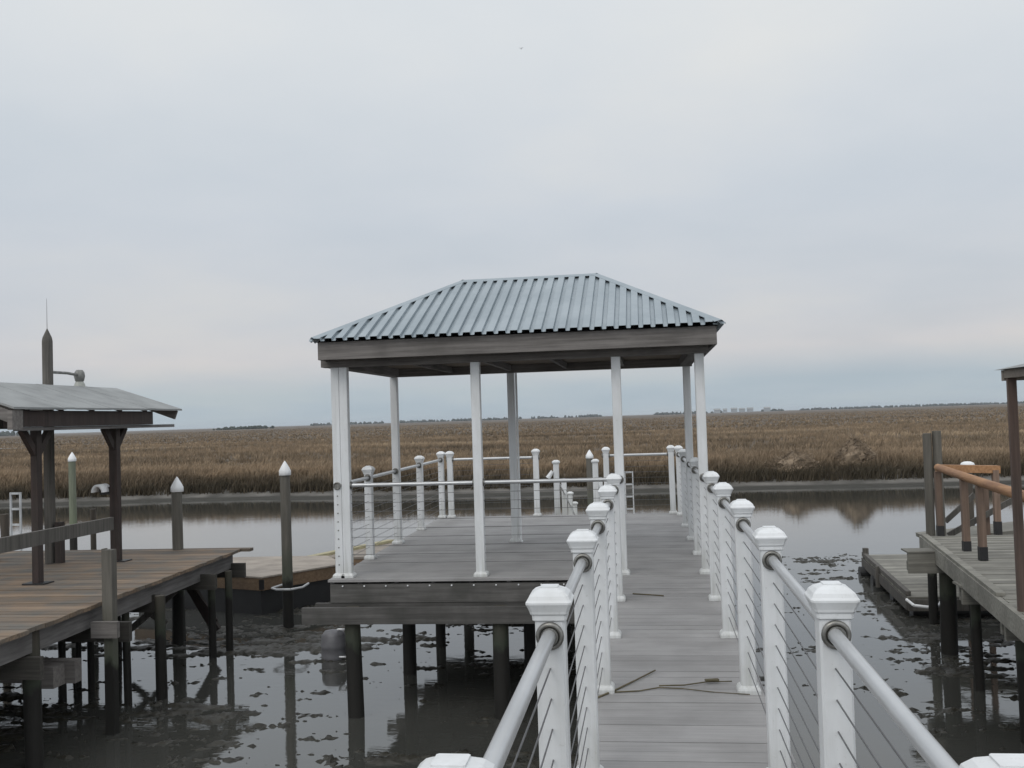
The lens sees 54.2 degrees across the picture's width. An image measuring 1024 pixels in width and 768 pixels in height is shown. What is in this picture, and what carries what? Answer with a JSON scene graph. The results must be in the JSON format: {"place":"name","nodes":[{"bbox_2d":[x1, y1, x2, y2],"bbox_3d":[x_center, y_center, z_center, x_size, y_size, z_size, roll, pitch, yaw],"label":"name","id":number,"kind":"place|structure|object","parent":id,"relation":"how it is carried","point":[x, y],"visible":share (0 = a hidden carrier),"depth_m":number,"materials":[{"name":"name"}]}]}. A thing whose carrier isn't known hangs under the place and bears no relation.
{"place":"outdoors","nodes":[
{"label":"outdoors","id":0,"kind":"place"},
{"bbox_2d":[0,553,1019,767],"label":"mud","id":1,"kind":"structure","parent":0,"point":[313,645],"depth_m":11.65,"materials":[{"name":"grey soil"}]},
{"bbox_2d":[858,548,991,615],"bbox_3d":[6.802,3.204,16.276,1.837,0.544,4.612,-2,-2,8],"label":"floating dock","id":2,"kind":"object","parent":1,"relation":"on","point":[897,581],"visible":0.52,"depth_m":15.74,"materials":[{"name":"grey wood"}]},
{"bbox_2d":[916,488,1023,536],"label":"gangway","id":3,"kind":"object","parent":2,"relation":"on","point":[1007,528],"visible":0.23,"depth_m":14.55,"materials":[{"name":"grey wood"}]},
{"bbox_2d":[0,483,1023,767],"bbox_3d":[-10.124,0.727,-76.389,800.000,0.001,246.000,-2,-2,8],"label":"water","id":4,"kind":"structure","parent":0,"point":[828,523],"depth_m":12.16,"materials":[{"name":"grey liquid"}]},
{"bbox_2d":[0,514,9,536],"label":"mooring piling","id":5,"kind":"object","parent":4,"relation":"in","point":[4,523],"visible":0.16,"depth_m":17.19,"materials":[{"name":"grey wood"}]},
{"bbox_2d":[9,492,21,550],"bbox_3d":[-9.547,3.005,19.256,0.228,1.830,0.040,-2,-2,8],"label":"dock ladder","id":6,"kind":"object","parent":4,"relation":"in","point":[19,509],"visible":0.46,"depth_m":19.26,"materials":[{"name":"silver metal"}]},
{"bbox_2d":[68,452,77,549],"bbox_3d":[-10.311,3.146,23.492,0.190,3.090,0.187,-2,-2,8],"label":"mooring piling","id":7,"kind":"object","parent":4,"relation":"in","point":[72,493],"visible":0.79,"depth_m":23.45,"materials":[{"name":"grey wood"}]},
{"bbox_2d":[90,509,96,549],"bbox_3d":[-6.654,3.154,15.938,0.096,2.320,0.104,-2,-2,8],"label":"mooring piling","id":8,"kind":"object","parent":4,"relation":"in","point":[93,536],"visible":0.27,"depth_m":15.93,"materials":[{"name":"wood"}]},
{"bbox_2d":[0,547,252,767],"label":"wooden dock","id":9,"kind":"object","parent":4,"relation":"in","point":[90,597],"visible":0.83,"depth_m":11.14,"materials":[{"name":"brown wood"}]},
{"bbox_2d":[0,517,113,553],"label":"dock rail","id":10,"kind":"object","parent":9,"relation":"attached to","point":[33,539],"visible":1,"depth_m":9.31,"materials":[{"name":"wood"}]},
{"bbox_2d":[42,299,85,563],"bbox_3d":[-6.178,0.637,13.917,0.270,3.580,0.883,-2,-2,8],"label":"lamp pole","id":11,"kind":"object","parent":9,"relation":"on","point":[55,552],"visible":0.73,"depth_m":13.48,"materials":[{"name":"wood"}]},
{"bbox_2d":[0,382,181,584],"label":"boat shelter","id":12,"kind":"object","parent":9,"relation":"on","point":[23,406],"visible":0.98,"depth_m":12.60,"materials":[{"name":"grey wood"}]},
{"bbox_2d":[91,483,109,494],"bbox_3d":[-5.499,1.416,13.422,0.200,0.146,0.220,-2,-2,8],"label":"hooded lamp","id":13,"kind":"object","parent":12,"relation":"attached to","point":[102,489],"visible":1,"depth_m":13.39,"materials":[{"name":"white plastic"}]},
{"bbox_2d":[171,477,185,639],"bbox_3d":[-4.835,2.777,14.513,0.181,2.860,0.178,-2,-2,8],"label":"mooring piling","id":14,"kind":"object","parent":4,"relation":"in","point":[177,488],"visible":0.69,"depth_m":14.48,"materials":[{"name":"grey wood"}]},
{"bbox_2d":[165,555,335,614],"bbox_3d":[-4.896,3.529,16.902,3.998,0.728,3.598,-2,-2,8],"label":"floating dock","id":15,"kind":"object","parent":4,"relation":"on","point":[258,589],"visible":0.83,"depth_m":16.73,"materials":[{"name":"beige wood"}]},
{"bbox_2d":[279,461,293,627],"bbox_3d":[-3.404,2.674,15.132,0.181,3.020,0.178,-2,-2,8],"label":"mooring piling","id":16,"kind":"object","parent":4,"relation":"in","point":[287,564],"visible":0.91,"depth_m":15.09,"materials":[{"name":"grey wood"}]},
{"bbox_2d":[321,628,345,660],"bbox_3d":[-2.308,3.426,13.075,0.384,0.506,0.344,-2,-2,8],"label":"barrel","id":17,"kind":"object","parent":4,"relation":"on","point":[333,648],"visible":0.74,"depth_m":12.94,"materials":[{"name":"grey plastic"}]},
{"bbox_2d":[308,539,392,564],"bbox_3d":[-2.357,3.525,19.640,2.694,0.665,2.362,-2,-2,8],"label":"floating dock","id":18,"kind":"object","parent":4,"relation":"on","point":[356,558],"visible":0.14,"depth_m":19.39,"materials":[{"name":"beige wood"}]},
{"bbox_2d":[302,513,796,767],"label":"pier","id":19,"kind":"structure","parent":4,"relation":"in","point":[671,636],"depth_m":10.17,"materials":[{"name":"grey wood"}]},
{"bbox_2d":[351,451,446,558],"bbox_3d":[-1.543,1.619,13.971,0.146,1.130,6.371,-2,-2,6],"label":"cable railing","id":20,"kind":"object","parent":19,"relation":"on","point":[368,473],"visible":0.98,"depth_m":13.99,"materials":[{"name":"white plastic"}]},
{"bbox_2d":[445,449,541,517],"bbox_3d":[-0.318,1.683,16.949,1.618,1.130,0.150,-2,-2,8],"label":"cable railing","id":21,"kind":"object","parent":19,"relation":"on","point":[534,457],"visible":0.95,"depth_m":16.95,"materials":[{"name":"white plastic"}]},
{"bbox_2d":[309,273,724,577],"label":"pavilion","id":22,"kind":"structure","parent":19,"relation":"on","point":[511,327],"depth_m":10.65,"materials":[{"name":"grey metal"}]},
{"bbox_2d":[351,477,606,562],"bbox_3d":[-0.346,1.453,10.601,2.860,0.860,0.043,-2,-2,8],"label":"cable railing","id":23,"kind":"object","parent":22,"relation":"attached to","point":[518,481],"visible":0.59,"depth_m":10.61,"materials":[{"name":"metal"}]},
{"bbox_2d":[417,473,625,767],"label":"cable railing","id":24,"kind":"object","parent":19,"relation":"on","point":[593,588],"visible":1,"depth_m":4.21,"materials":[{"name":"white plastic"}]},
{"bbox_2d":[598,670,655,697],"bbox_3d":[0.702,1.833,6.105,0.024,0.015,0.735,-3,-2,37],"label":"reed stem","id":25,"kind":"object","parent":19,"relation":"on","point":[620,687],"visible":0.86,"depth_m":6.11,"materials":[{"name":"brown plant"}]},
{"bbox_2d":[601,445,676,513],"bbox_3d":[2.110,1.594,16.589,1.215,1.130,0.144,-2,-2,8],"label":"cable railing","id":26,"kind":"object","parent":19,"relation":"on","point":[607,455],"visible":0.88,"depth_m":16.53,"materials":[{"name":"white plastic"}]},
{"bbox_2d":[632,593,663,595],"bbox_3d":[1.242,1.922,9.124,0.305,0.010,0.016,-3,-2,31],"label":"reed stem","id":27,"kind":"object","parent":19,"relation":"on","point":[647,594],"visible":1,"depth_m":9.13,"materials":[{"name":"brown plant"}]},
{"bbox_2d":[615,687,749,694],"bbox_3d":[0.992,1.818,5.929,0.812,0.010,0.118,-2,-2,10],"label":"reed stem","id":28,"kind":"object","parent":19,"relation":"on","point":[674,688],"visible":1,"depth_m":5.94,"materials":[{"name":"brown plant"}]},
{"bbox_2d":[659,681,731,685],"bbox_3d":[1.110,1.811,6.055,0.460,0.013,0.041,-1,-2,-12],"label":"reed stem","id":29,"kind":"object","parent":19,"relation":"on","point":[693,683],"visible":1,"depth_m":6.04,"materials":[{"name":"brown plant"}]},
{"bbox_2d":[705,678,718,681],"bbox_3d":[1.218,1.802,6.091,0.082,0.010,0.030,-2,-2,-6],"label":"dry leaf","id":30,"kind":"object","parent":29,"relation":"on","point":[711,679],"visible":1,"depth_m":6.08,"materials":[{"name":"brown plant"}]},
{"bbox_2d":[674,445,1023,767],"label":"cable railing","id":31,"kind":"object","parent":19,"relation":"on","point":[830,607],"visible":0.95,"depth_m":4.42,"materials":[{"name":"white plastic"}]},
{"bbox_2d":[586,450,593,504],"bbox_3d":[2.007,3.018,25.379,0.197,2.700,0.194,-2,-2,8],"label":"mooring piling","id":32,"kind":"object","parent":4,"relation":"in","point":[589,458],"visible":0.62,"depth_m":25.33,"materials":[{"name":"grey wood"}]},
{"bbox_2d":[922,433,938,623],"bbox_3d":[5.878,2.273,14.030,0.127,3.160,0.141,-1,-2,-26],"label":"mooring piling","id":33,"kind":"object","parent":4,"relation":"in","point":[930,530],"visible":0.66,"depth_m":13.99,"materials":[{"name":"wood"}]},
{"bbox_2d":[932,431,945,535],"bbox_3d":[6.018,2.252,13.982,0.128,3.190,0.147,-1,-2,-25],"label":"mooring piling","id":34,"kind":"object","parent":4,"relation":"in","point":[937,447],"visible":0.3,"depth_m":13.99,"materials":[{"name":"brown wood"}]},
{"bbox_2d":[901,534,1023,742],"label":"wooden dock","id":35,"kind":"object","parent":4,"relation":"in","point":[989,586],"visible":0.77,"depth_m":10.72,"materials":[{"name":"grey wood"}]},
{"bbox_2d":[934,464,1023,560],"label":"timber railing","id":36,"kind":"object","parent":35,"relation":"on","point":[996,487],"visible":0.91,"depth_m":11.94,"materials":[{"name":"brown wood"}]},
{"bbox_2d":[997,364,1023,611],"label":"roofed hut","id":37,"kind":"object","parent":35,"relation":"on","point":[1011,375],"visible":0.87,"depth_m":8.39,"materials":[{"name":"wood"}]},
{"bbox_2d":[960,461,974,525],"bbox_3d":[7.475,2.571,16.282,0.225,2.620,0.222,-2,-2,8],"label":"mooring piling","id":38,"kind":"object","parent":4,"relation":"in","point":[971,503],"visible":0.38,"depth_m":16.25,"materials":[{"name":"brown wood"}]},
{"bbox_2d":[0,418,1023,499],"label":"marsh grass","id":39,"kind":"structure","parent":0,"point":[179,455],"depth_m":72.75,"materials":[{"name":"brown plant"}]},
{"bbox_2d":[0,403,1023,505],"bbox_3d":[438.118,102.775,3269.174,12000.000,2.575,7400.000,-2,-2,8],"label":"ground","id":40,"kind":"structure","parent":0,"point":[467,491],"depth_m":100.50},
{"bbox_2d":[0,431,29,435],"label":"wood","id":41,"kind":"object","parent":40,"relation":"on","point":[7,433],"visible":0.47,"depth_m":1614.27,"materials":[{"name":"green plant"}]},
{"bbox_2d":[213,425,274,429],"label":"wood","id":42,"kind":"object","parent":40,"relation":"on","point":[248,427],"visible":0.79,"depth_m":1030.07,"materials":[{"name":"green plant"}]},
{"bbox_2d":[0,406,1023,449],"bbox_3d":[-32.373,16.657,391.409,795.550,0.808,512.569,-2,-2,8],"label":"marsh grass","id":43,"kind":"structure","parent":40,"relation":"on","point":[450,432],"depth_m":209.10,"materials":[{"name":"brown plant"}]},
{"bbox_2d":[310,410,721,425],"bbox_3d":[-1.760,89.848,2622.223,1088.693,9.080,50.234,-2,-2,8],"label":"wood","id":44,"kind":"object","parent":40,"relation":"on","point":[504,418],"visible":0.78,"depth_m":2622.82,"materials":[{"name":"green plant"}]},
{"bbox_2d":[747,407,752,411],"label":"house","id":45,"kind":"structure","parent":40,"relation":"on","point":[749,409],"depth_m":2438.07,"materials":[{"name":"white"}]},
{"bbox_2d":[765,445,829,471],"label":"wrack heap","id":46,"kind":"object","parent":40,"relation":"on","point":[793,457],"visible":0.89,"depth_m":40.79,"materials":[{"name":"plant"}]},
{"bbox_2d":[830,433,881,465],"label":"wrack heap","id":47,"kind":"object","parent":40,"relation":"on","point":[852,448],"visible":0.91,"depth_m":40.90,"materials":[{"name":"plant"}]},
{"bbox_2d":[761,401,1023,411],"bbox_3d":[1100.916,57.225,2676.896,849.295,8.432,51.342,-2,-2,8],"label":"distant tree line","id":48,"kind":"object","parent":40,"relation":"on","point":[891,406],"visible":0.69,"depth_m":2673.02,"materials":[{"name":"green plant"}]},
{"bbox_2d":[0,0,1023,432],"label":"sky","id":49,"kind":"structure","parent":0,"point":[195,193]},
{"bbox_3d":[1.707,3.723,23.227,3.406,0.521,3.700,-2,-2,8],"label":"floating dock","id":50,"kind":"object","parent":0,"visible":0},
{"bbox_2d":[546,459,602,514],"bbox_3d":[1.333,2.463,19.203,0.924,2.193,4.665,-2,-2,8],"label":"gangway","id":51,"kind":"object","parent":50,"relation":"on","point":[565,493],"visible":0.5,"depth_m":17.32,"materials":[{"name":"grey wood"}]},
{"bbox_2d":[624,471,634,513],"bbox_3d":[2.902,2.910,24.657,0.218,1.510,0.040,-2,-2,8],"label":"dock ladder","id":52,"kind":"object","parent":50,"relation":"on","point":[632,484],"visible":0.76,"depth_m":24.65,"materials":[{"name":"silver metal"}]}
]}

